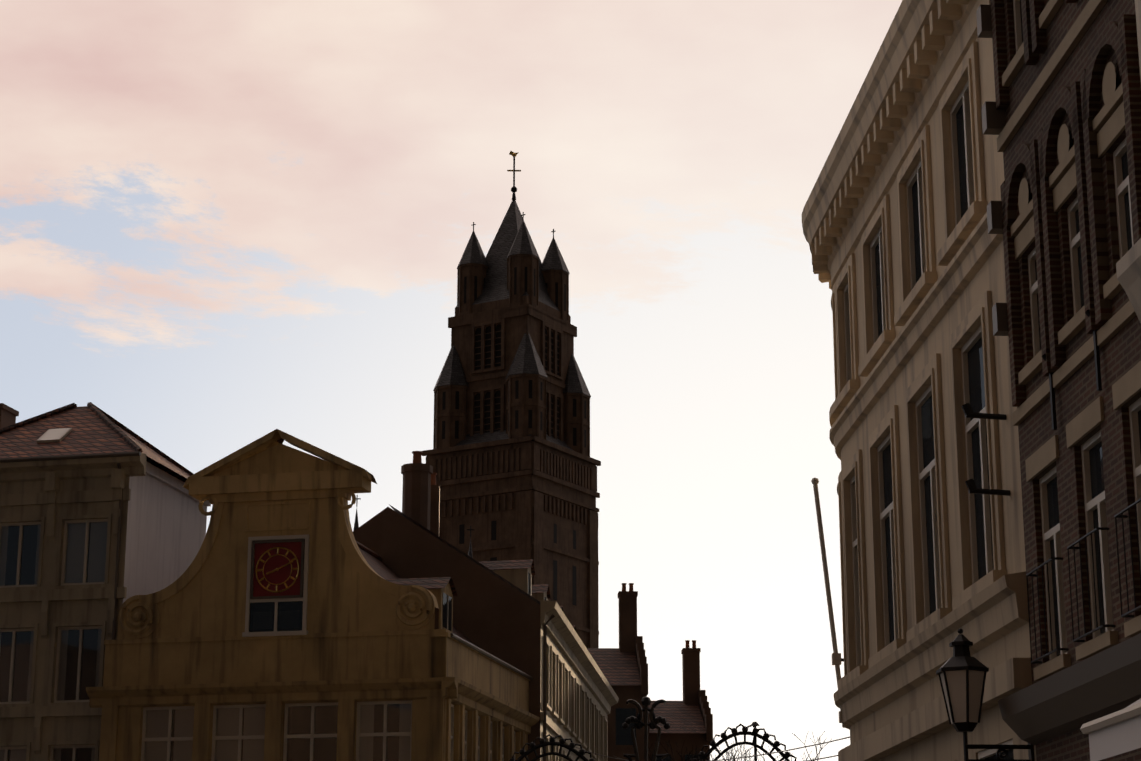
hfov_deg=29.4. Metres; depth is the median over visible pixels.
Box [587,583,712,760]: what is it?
street houses
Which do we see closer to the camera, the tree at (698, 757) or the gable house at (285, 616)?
the gable house at (285, 616)
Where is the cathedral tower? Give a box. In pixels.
[421,151,600,647]
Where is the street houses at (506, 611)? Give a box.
[353,451,618,760]
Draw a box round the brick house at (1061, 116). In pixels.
[976,0,1140,760]
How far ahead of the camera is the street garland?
55.50 m
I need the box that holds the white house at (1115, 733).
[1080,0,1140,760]
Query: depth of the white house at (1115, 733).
15.04 m
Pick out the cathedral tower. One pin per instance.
(511, 461)
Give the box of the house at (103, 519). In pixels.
[0,402,210,760]
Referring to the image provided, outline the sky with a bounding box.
[0,0,901,760]
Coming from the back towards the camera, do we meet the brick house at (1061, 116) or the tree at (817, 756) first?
the tree at (817, 756)
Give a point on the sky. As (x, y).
(225, 225)
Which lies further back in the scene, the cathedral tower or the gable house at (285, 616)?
the cathedral tower
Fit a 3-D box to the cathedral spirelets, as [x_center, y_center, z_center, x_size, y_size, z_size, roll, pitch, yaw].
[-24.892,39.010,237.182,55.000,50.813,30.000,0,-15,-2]
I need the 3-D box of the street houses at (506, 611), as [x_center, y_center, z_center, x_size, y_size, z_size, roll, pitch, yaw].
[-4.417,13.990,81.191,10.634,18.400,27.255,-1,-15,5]
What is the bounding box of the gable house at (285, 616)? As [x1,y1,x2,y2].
[86,429,539,760]
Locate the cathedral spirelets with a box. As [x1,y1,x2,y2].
[353,495,473,557]
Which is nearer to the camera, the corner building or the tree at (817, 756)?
the corner building
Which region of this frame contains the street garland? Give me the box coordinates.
[509,696,849,760]
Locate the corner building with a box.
[802,0,1035,760]
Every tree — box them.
[648,740,779,760]
[713,731,830,760]

